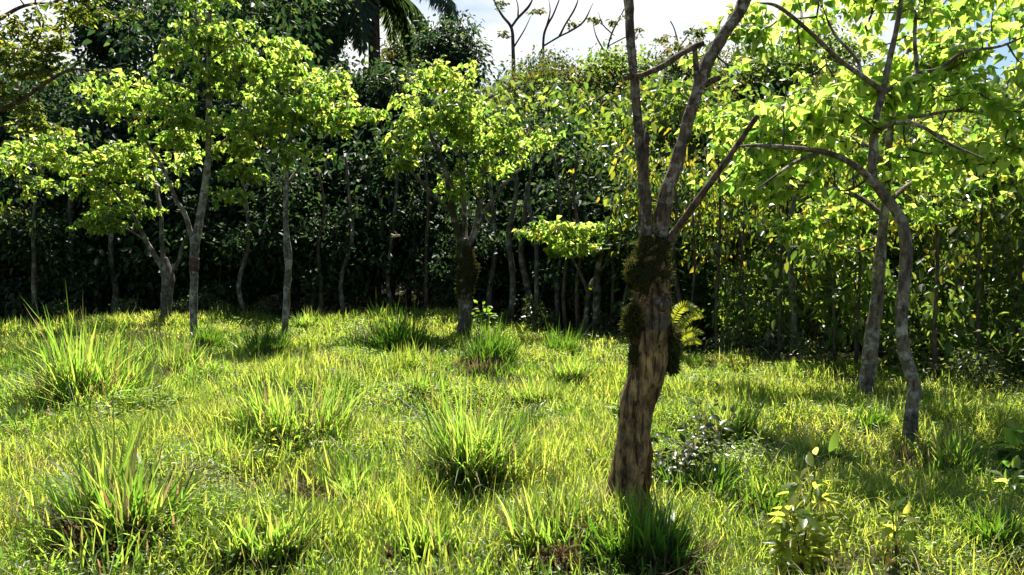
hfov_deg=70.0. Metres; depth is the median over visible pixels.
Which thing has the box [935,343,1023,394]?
bush
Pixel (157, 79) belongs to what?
forest tree
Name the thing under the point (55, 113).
forest tree
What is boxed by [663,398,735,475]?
shrub
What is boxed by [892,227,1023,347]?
bush
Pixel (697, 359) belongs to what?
grass tussock
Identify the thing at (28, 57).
shade tree
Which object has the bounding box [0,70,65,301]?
forest tree
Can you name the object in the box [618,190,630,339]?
slender trunk
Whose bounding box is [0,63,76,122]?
forest tree
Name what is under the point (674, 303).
bush
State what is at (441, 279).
understory tree
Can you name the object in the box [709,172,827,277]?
scrub tree
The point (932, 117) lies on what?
scrub tree
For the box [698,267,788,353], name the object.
bush
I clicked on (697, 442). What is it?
shrub
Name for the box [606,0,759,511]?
mossy tree
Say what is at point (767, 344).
bush
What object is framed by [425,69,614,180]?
scrub tree
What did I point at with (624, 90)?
olive tree
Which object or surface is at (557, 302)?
slender trunk
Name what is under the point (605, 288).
understory tree
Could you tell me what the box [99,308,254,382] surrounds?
grass tussock
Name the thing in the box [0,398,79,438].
grass tussock
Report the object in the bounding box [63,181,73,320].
slender trunk
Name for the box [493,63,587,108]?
olive tree
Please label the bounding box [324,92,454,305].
forest tree
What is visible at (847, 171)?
scrub tree
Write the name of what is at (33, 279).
slender trunk
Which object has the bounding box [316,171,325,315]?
slender trunk
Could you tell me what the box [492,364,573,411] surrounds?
grass tussock
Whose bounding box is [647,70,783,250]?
olive tree
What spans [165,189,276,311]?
understory tree
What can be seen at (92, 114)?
forest tree
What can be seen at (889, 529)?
sapling
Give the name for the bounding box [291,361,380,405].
grass tussock
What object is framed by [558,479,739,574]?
grass tussock
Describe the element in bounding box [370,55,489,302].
forest tree
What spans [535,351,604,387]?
grass tussock
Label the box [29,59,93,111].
forest tree
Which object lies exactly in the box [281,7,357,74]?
forest tree
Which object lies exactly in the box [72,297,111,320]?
bush
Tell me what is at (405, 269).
understory tree
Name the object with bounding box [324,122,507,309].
understory tree
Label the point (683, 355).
fern
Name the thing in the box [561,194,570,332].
slender trunk
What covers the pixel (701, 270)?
bush
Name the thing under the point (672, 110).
olive tree
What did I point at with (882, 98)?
shade tree
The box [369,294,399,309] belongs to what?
bush
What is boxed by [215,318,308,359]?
grass tussock
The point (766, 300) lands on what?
leaning trunk
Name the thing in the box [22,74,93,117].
forest tree
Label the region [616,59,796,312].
scrub tree
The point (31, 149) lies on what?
shade tree
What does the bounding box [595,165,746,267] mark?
scrub tree
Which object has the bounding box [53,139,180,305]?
understory tree
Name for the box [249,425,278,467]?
weed
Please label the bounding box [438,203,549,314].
understory tree
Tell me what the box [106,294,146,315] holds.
bush
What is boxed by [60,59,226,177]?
forest tree
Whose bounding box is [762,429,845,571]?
sapling
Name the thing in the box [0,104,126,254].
understory tree
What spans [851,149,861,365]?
slender trunk
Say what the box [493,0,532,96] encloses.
bare tree
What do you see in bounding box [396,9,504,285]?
forest tree
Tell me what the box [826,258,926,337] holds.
bush
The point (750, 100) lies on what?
scrub tree
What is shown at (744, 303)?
slender trunk
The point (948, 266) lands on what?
scrub tree
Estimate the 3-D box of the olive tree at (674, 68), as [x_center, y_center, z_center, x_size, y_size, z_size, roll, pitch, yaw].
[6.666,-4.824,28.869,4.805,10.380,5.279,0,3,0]
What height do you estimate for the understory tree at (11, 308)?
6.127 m
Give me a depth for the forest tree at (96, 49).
25.35 m
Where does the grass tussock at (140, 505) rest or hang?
on the ground at (268, 563)
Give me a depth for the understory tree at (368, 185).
19.19 m
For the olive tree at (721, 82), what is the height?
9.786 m
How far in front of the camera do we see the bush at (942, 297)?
14.20 m
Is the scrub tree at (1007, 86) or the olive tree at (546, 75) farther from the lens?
the olive tree at (546, 75)
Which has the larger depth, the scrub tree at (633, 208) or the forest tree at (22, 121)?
the forest tree at (22, 121)
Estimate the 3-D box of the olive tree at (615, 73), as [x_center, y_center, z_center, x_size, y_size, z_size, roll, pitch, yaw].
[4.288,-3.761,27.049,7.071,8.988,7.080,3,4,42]
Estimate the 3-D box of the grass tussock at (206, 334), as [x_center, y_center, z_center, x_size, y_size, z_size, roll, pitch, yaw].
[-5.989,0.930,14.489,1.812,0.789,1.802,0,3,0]
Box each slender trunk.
[31,191,39,324]
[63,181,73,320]
[108,201,118,316]
[236,178,250,314]
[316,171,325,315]
[338,156,353,313]
[385,157,398,311]
[422,159,429,310]
[485,181,496,315]
[506,154,517,324]
[518,182,531,321]
[527,153,538,323]
[552,154,563,326]
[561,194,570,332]
[572,151,581,332]
[610,194,614,330]
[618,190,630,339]
[671,188,681,327]
[689,188,695,354]
[714,153,720,350]
[740,199,746,352]
[777,186,783,362]
[787,182,800,363]
[831,169,835,367]
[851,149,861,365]
[932,194,940,379]
[976,174,984,367]
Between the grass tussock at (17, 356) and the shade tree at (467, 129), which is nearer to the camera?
the grass tussock at (17, 356)
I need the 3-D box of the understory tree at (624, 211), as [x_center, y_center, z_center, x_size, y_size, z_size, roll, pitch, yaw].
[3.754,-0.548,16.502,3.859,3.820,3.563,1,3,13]
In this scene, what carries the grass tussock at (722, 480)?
on the ground at (268, 563)
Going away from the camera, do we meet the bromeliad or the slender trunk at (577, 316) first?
the bromeliad
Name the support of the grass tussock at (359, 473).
on the ground at (268, 563)
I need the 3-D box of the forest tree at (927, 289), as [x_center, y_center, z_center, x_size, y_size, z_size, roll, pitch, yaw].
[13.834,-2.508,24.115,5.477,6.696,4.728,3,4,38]
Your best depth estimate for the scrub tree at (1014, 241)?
10.75 m
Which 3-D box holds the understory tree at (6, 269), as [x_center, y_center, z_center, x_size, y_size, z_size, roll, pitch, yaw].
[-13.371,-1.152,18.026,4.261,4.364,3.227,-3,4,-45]
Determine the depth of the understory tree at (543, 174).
19.64 m
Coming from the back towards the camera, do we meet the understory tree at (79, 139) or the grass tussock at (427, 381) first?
the understory tree at (79, 139)
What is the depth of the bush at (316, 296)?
18.54 m
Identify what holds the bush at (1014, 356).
on the ground at (268, 563)
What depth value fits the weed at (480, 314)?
16.52 m
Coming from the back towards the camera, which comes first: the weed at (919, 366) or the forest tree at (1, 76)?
the forest tree at (1, 76)
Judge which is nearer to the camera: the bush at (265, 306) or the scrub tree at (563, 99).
the bush at (265, 306)
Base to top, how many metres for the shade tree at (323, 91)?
6.161 m
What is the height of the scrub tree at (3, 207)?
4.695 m
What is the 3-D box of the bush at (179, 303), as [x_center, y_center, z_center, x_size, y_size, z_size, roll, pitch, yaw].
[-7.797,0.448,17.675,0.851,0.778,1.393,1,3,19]
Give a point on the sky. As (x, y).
(654, 17)
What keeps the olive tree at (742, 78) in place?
on the ground at (268, 563)
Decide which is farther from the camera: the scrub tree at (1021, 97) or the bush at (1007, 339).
the scrub tree at (1021, 97)
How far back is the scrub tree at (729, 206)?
14.12 m
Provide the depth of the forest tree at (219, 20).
29.29 m
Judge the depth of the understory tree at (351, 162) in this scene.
19.95 m
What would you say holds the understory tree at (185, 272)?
on the ground at (268, 563)
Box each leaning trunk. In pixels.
[734,285,784,354]
[784,289,826,357]
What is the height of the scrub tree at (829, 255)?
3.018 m
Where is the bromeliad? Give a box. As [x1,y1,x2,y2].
[588,281,597,292]
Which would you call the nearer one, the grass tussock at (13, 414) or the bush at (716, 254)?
the grass tussock at (13, 414)
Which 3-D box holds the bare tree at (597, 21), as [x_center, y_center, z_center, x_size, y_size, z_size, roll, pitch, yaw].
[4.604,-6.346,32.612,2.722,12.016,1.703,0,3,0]
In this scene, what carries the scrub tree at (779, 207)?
on the ground at (268, 563)
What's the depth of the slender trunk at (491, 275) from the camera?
17.92 m
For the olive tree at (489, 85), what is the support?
on the ground at (268, 563)
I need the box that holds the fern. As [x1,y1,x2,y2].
[671,301,703,369]
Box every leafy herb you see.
[90,385,189,419]
[606,398,619,418]
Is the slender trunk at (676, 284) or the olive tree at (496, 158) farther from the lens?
the olive tree at (496, 158)
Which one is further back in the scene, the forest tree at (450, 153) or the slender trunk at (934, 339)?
the forest tree at (450, 153)
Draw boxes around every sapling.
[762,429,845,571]
[869,497,923,566]
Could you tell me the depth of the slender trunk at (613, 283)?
15.51 m
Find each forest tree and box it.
[0,58,135,247]
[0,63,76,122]
[0,65,171,263]
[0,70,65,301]
[0,78,53,173]
[0,86,58,143]
[5,99,142,181]
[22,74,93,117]
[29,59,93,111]
[41,0,195,86]
[45,13,270,302]
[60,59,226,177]
[68,62,166,132]
[72,0,314,101]
[79,0,360,260]
[94,18,339,309]
[114,0,273,178]
[231,0,370,286]
[249,92,392,308]
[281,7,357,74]
[288,46,438,303]
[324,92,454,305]
[345,135,406,300]
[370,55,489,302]
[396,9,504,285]
[412,118,526,309]
[427,104,537,306]
[735,7,884,279]
[914,114,983,291]
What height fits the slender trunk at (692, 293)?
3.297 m
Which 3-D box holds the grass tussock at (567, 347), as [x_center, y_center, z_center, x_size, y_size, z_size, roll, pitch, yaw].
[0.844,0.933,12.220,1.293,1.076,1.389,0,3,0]
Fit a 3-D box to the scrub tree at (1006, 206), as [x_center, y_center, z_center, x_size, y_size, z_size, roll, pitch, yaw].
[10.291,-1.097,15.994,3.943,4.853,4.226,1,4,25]
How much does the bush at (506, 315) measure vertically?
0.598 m
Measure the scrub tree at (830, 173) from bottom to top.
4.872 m
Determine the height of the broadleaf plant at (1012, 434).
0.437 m
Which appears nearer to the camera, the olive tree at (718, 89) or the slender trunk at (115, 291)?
the slender trunk at (115, 291)
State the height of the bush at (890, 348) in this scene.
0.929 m
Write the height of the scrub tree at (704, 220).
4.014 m
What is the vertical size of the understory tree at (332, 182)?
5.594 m
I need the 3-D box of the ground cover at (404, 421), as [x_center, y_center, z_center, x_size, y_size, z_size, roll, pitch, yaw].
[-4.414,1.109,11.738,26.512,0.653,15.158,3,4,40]
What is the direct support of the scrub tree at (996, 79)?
on the ground at (268, 563)
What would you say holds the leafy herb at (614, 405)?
on the ground at (268, 563)
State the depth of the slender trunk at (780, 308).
11.67 m
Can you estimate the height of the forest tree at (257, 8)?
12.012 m
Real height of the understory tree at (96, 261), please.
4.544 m
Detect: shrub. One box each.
[619,391,737,483]
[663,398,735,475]
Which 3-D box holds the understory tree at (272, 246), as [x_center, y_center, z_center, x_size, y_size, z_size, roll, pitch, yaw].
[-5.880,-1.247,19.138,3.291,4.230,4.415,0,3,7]
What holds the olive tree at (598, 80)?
on the ground at (268, 563)
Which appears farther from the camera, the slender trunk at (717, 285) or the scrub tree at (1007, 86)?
the scrub tree at (1007, 86)
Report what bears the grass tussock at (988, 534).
on the ground at (268, 563)
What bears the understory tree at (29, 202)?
on the ground at (268, 563)
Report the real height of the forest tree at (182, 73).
9.297 m
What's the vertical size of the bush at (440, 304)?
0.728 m
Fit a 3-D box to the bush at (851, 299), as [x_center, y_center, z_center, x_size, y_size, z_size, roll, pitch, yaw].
[4.973,0.150,11.758,2.140,2.562,3.325,-2,4,-35]
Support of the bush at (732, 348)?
on the ground at (268, 563)
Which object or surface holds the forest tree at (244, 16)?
on the ground at (268, 563)
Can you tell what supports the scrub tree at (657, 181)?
on the ground at (268, 563)
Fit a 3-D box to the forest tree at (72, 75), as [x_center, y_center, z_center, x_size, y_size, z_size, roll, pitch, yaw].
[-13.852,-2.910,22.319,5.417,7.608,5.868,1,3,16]
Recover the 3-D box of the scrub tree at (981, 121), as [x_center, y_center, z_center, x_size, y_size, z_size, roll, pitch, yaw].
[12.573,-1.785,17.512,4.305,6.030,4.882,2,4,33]
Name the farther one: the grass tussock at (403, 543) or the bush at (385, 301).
the bush at (385, 301)
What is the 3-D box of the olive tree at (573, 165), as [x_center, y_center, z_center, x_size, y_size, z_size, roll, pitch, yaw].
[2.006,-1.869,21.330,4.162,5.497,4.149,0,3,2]
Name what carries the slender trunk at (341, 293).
on the ground at (268, 563)
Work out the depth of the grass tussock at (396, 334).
12.77 m
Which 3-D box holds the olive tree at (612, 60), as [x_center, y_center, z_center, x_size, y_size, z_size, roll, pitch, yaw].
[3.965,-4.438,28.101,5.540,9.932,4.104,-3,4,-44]
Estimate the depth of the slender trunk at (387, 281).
18.64 m
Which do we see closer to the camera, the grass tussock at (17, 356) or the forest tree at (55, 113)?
the grass tussock at (17, 356)
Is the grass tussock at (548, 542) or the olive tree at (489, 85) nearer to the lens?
the grass tussock at (548, 542)
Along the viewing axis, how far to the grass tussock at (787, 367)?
10.41 m
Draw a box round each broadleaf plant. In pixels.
[988,418,1023,471]
[989,455,1023,498]
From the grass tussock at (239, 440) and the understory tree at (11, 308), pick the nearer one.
the grass tussock at (239, 440)
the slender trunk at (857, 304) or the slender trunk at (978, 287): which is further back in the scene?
the slender trunk at (857, 304)
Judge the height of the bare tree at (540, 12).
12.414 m
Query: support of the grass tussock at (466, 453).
on the ground at (268, 563)
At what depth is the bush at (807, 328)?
13.54 m
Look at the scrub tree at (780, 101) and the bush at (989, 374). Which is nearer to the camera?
the bush at (989, 374)
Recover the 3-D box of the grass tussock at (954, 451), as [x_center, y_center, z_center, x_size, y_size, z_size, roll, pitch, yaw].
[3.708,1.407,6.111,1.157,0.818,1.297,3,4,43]
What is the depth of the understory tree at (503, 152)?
19.80 m
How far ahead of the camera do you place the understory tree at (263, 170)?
19.58 m
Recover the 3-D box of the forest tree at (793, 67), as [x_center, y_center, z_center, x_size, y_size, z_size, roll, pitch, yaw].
[11.637,-5.225,28.715,5.641,11.212,5.558,2,4,36]
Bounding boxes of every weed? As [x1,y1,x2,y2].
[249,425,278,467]
[291,400,321,453]
[471,300,498,324]
[913,355,942,374]
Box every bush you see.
[36,297,87,327]
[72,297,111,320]
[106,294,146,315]
[172,291,219,313]
[211,298,239,316]
[249,295,281,316]
[295,285,336,314]
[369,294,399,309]
[430,295,455,309]
[496,306,519,324]
[514,294,558,330]
[588,310,621,336]
[604,258,712,339]
[609,252,734,298]
[617,287,712,345]
[675,318,704,346]
[680,252,777,333]
[685,243,846,344]
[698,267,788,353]
[703,332,750,355]
[710,317,809,359]
[736,276,851,349]
[743,228,954,356]
[744,209,939,328]
[781,330,837,367]
[812,257,1018,385]
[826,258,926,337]
[848,240,1013,347]
[860,327,947,377]
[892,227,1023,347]
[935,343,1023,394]
[955,251,1023,319]
[972,295,1023,384]
[1000,326,1023,371]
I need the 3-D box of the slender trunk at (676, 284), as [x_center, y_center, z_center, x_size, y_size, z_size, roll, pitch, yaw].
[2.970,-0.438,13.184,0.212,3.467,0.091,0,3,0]
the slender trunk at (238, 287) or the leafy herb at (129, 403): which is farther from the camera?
the slender trunk at (238, 287)
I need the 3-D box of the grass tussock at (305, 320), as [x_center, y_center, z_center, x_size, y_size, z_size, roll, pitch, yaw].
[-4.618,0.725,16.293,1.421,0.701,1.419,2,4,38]
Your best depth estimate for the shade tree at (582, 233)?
15.15 m
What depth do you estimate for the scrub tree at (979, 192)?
12.69 m
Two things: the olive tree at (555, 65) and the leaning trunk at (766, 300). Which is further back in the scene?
the olive tree at (555, 65)
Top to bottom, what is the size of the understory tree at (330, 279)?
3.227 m
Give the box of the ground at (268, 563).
[0,229,1023,574]
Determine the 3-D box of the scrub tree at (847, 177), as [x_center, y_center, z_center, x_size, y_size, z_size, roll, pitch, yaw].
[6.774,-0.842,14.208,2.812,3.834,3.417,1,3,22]
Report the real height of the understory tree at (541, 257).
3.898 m
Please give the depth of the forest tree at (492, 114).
23.43 m
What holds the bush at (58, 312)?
on the ground at (268, 563)
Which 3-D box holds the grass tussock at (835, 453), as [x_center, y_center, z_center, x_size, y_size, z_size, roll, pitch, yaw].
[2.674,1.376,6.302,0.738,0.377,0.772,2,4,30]
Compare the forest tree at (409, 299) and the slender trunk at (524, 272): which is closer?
the slender trunk at (524, 272)
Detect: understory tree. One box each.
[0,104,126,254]
[0,126,79,312]
[0,167,106,309]
[0,168,107,321]
[0,169,67,283]
[0,196,30,309]
[5,119,184,314]
[23,190,144,321]
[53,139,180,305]
[55,159,237,313]
[75,159,218,314]
[87,100,262,308]
[108,185,249,306]
[137,146,310,309]
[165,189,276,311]
[178,143,345,309]
[182,110,352,308]
[199,158,347,286]
[200,146,402,300]
[243,125,419,308]
[253,202,386,314]
[294,112,444,306]
[312,126,487,306]
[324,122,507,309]
[341,180,457,310]
[409,192,507,308]
[415,100,572,309]
[415,182,534,296]
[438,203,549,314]
[450,101,652,317]
[471,118,595,308]
[475,175,610,310]
[488,136,609,309]
[529,172,685,323]
[584,181,750,301]
[590,176,746,334]
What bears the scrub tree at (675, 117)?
on the ground at (268, 563)
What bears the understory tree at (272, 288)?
on the ground at (268, 563)
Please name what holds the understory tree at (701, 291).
on the ground at (268, 563)
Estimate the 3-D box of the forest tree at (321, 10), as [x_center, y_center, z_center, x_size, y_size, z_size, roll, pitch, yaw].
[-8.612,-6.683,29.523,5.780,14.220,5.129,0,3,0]
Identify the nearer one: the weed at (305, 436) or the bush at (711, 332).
the weed at (305, 436)
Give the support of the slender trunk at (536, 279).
on the ground at (268, 563)
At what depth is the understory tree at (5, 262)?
20.29 m
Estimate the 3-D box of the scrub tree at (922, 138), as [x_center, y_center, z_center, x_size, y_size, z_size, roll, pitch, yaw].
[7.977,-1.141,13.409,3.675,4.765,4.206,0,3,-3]
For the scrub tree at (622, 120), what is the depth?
18.80 m
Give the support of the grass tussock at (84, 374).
on the ground at (268, 563)
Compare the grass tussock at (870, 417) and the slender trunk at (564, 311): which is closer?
the grass tussock at (870, 417)
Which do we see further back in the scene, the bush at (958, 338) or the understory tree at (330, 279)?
the understory tree at (330, 279)
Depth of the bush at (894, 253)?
14.50 m
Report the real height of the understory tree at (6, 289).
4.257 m
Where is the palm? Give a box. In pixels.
[305,0,458,79]
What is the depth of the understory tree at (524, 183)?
19.76 m
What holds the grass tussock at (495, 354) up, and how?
on the ground at (268, 563)
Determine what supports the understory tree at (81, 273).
on the ground at (268, 563)
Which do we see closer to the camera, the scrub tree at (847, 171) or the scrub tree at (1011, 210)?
the scrub tree at (1011, 210)
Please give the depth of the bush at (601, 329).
15.38 m
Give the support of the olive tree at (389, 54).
on the ground at (268, 563)
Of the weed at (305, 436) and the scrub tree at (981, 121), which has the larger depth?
the scrub tree at (981, 121)
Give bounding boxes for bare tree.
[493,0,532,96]
[526,0,592,58]
[586,9,644,53]
[653,21,707,60]
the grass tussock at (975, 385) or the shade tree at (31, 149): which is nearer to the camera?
the grass tussock at (975, 385)
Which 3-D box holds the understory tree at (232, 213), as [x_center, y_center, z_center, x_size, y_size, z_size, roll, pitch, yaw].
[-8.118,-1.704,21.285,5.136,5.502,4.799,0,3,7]
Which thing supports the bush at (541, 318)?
on the ground at (268, 563)
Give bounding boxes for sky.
[0,0,1023,136]
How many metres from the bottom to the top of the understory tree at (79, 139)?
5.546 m
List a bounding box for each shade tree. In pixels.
[0,0,143,138]
[0,121,203,321]
[70,0,289,337]
[204,36,392,337]
[380,54,566,334]
[512,215,635,339]
[674,14,1023,397]
[678,0,1023,448]
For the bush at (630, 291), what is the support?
on the ground at (268, 563)
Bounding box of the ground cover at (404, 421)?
[0,305,1023,574]
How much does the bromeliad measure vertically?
0.276 m
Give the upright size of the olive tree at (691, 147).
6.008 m
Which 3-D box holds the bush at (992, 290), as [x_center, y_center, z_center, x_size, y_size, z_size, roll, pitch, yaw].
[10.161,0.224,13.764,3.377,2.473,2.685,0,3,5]
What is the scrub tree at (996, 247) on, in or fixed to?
on the ground at (268, 563)
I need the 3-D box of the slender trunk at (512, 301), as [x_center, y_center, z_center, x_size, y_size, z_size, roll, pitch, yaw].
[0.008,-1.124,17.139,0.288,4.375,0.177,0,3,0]
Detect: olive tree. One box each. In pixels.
[380,19,419,71]
[426,113,544,310]
[475,75,507,108]
[476,57,624,129]
[490,45,609,290]
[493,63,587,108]
[495,53,612,144]
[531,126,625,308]
[552,77,671,177]
[565,34,665,137]
[566,60,731,145]
[576,96,771,259]
[628,25,747,126]
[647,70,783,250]
[647,85,718,177]
[666,51,741,253]
[711,40,787,263]
[762,54,875,283]
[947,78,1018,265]
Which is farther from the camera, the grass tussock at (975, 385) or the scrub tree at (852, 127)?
the scrub tree at (852, 127)
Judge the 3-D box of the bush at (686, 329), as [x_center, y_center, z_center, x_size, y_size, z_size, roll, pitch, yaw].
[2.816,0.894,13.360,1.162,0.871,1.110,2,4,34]
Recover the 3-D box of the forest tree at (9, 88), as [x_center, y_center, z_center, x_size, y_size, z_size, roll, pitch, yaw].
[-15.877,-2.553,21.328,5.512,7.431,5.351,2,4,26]
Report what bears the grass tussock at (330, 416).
on the ground at (268, 563)
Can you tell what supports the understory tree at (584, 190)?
on the ground at (268, 563)
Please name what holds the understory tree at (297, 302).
on the ground at (268, 563)
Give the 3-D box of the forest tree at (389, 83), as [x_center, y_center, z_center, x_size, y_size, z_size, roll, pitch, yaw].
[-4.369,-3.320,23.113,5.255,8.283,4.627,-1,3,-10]
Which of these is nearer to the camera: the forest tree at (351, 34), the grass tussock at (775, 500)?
the grass tussock at (775, 500)
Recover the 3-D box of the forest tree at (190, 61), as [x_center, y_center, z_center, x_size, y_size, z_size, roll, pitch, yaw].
[-8.276,-3.403,21.984,6.029,8.812,6.984,1,3,19]
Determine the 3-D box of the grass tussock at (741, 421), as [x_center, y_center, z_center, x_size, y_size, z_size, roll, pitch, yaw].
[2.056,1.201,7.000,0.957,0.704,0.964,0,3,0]
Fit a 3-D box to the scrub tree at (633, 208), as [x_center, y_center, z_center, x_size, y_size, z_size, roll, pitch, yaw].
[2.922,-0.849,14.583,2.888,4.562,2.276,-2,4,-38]
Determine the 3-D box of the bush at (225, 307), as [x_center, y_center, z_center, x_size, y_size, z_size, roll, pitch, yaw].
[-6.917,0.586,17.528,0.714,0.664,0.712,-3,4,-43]
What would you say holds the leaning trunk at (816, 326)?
on the ground at (268, 563)
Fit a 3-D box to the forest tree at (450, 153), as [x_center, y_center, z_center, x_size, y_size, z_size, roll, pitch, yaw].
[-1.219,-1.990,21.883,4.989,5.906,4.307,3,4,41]
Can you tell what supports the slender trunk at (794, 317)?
on the ground at (268, 563)
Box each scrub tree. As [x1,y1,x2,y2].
[0,140,91,318]
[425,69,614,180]
[535,84,705,301]
[545,76,710,251]
[587,126,724,310]
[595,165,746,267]
[605,152,747,278]
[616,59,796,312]
[658,141,794,344]
[676,137,833,338]
[679,130,852,325]
[692,91,776,276]
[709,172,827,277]
[743,196,892,359]
[756,51,954,328]
[767,119,943,328]
[797,89,885,318]
[797,159,937,292]
[799,89,924,310]
[823,125,1023,348]
[832,87,970,284]
[850,68,1023,290]
[865,106,1023,336]
[871,189,1015,336]
[894,119,1023,268]
[897,158,1022,332]
[920,75,1023,292]
[948,154,1023,375]
[956,92,1023,327]
[1001,83,1023,251]
[1001,184,1023,230]
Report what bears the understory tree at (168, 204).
on the ground at (268, 563)
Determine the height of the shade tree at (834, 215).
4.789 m
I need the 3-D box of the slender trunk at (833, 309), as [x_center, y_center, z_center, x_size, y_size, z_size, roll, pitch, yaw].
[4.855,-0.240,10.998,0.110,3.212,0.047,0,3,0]
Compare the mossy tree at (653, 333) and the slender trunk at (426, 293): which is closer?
the mossy tree at (653, 333)
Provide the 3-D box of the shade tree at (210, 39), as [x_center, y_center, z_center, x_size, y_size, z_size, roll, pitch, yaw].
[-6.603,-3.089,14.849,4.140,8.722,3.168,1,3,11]
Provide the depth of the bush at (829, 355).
11.01 m
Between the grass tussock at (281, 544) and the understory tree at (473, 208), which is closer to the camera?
the grass tussock at (281, 544)
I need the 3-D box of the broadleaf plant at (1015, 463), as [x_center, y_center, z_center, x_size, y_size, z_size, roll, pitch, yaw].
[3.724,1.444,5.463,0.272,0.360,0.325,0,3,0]
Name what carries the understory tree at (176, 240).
on the ground at (268, 563)
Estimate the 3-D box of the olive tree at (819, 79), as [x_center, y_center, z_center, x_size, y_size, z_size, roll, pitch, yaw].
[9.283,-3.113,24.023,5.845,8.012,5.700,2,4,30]
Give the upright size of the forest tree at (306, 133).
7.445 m
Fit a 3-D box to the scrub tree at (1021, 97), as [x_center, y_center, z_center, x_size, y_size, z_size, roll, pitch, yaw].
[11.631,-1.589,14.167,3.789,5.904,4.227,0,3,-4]
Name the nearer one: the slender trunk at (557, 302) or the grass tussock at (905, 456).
the grass tussock at (905, 456)
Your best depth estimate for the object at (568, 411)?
8.15 m
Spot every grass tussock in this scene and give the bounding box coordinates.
[0,282,206,419]
[0,317,87,379]
[0,384,241,574]
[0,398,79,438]
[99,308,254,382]
[162,404,301,472]
[175,317,254,352]
[186,501,340,574]
[196,347,388,458]
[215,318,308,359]
[253,437,427,505]
[277,306,334,331]
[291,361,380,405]
[329,297,455,354]
[348,495,513,574]
[358,353,603,505]
[382,358,477,415]
[418,313,543,382]
[442,469,641,574]
[485,402,551,435]
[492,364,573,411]
[532,314,594,356]
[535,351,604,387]
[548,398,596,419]
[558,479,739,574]
[651,437,767,529]
[680,350,729,371]
[685,377,778,451]
[719,460,815,537]
[765,356,830,383]
[777,429,869,468]
[827,403,898,441]
[862,440,949,476]
[890,404,1023,486]
[923,488,1023,574]
[935,374,1010,393]
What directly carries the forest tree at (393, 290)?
on the ground at (268, 563)
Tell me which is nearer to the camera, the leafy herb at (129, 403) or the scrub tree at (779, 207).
the leafy herb at (129, 403)
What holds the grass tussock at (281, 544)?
on the ground at (268, 563)

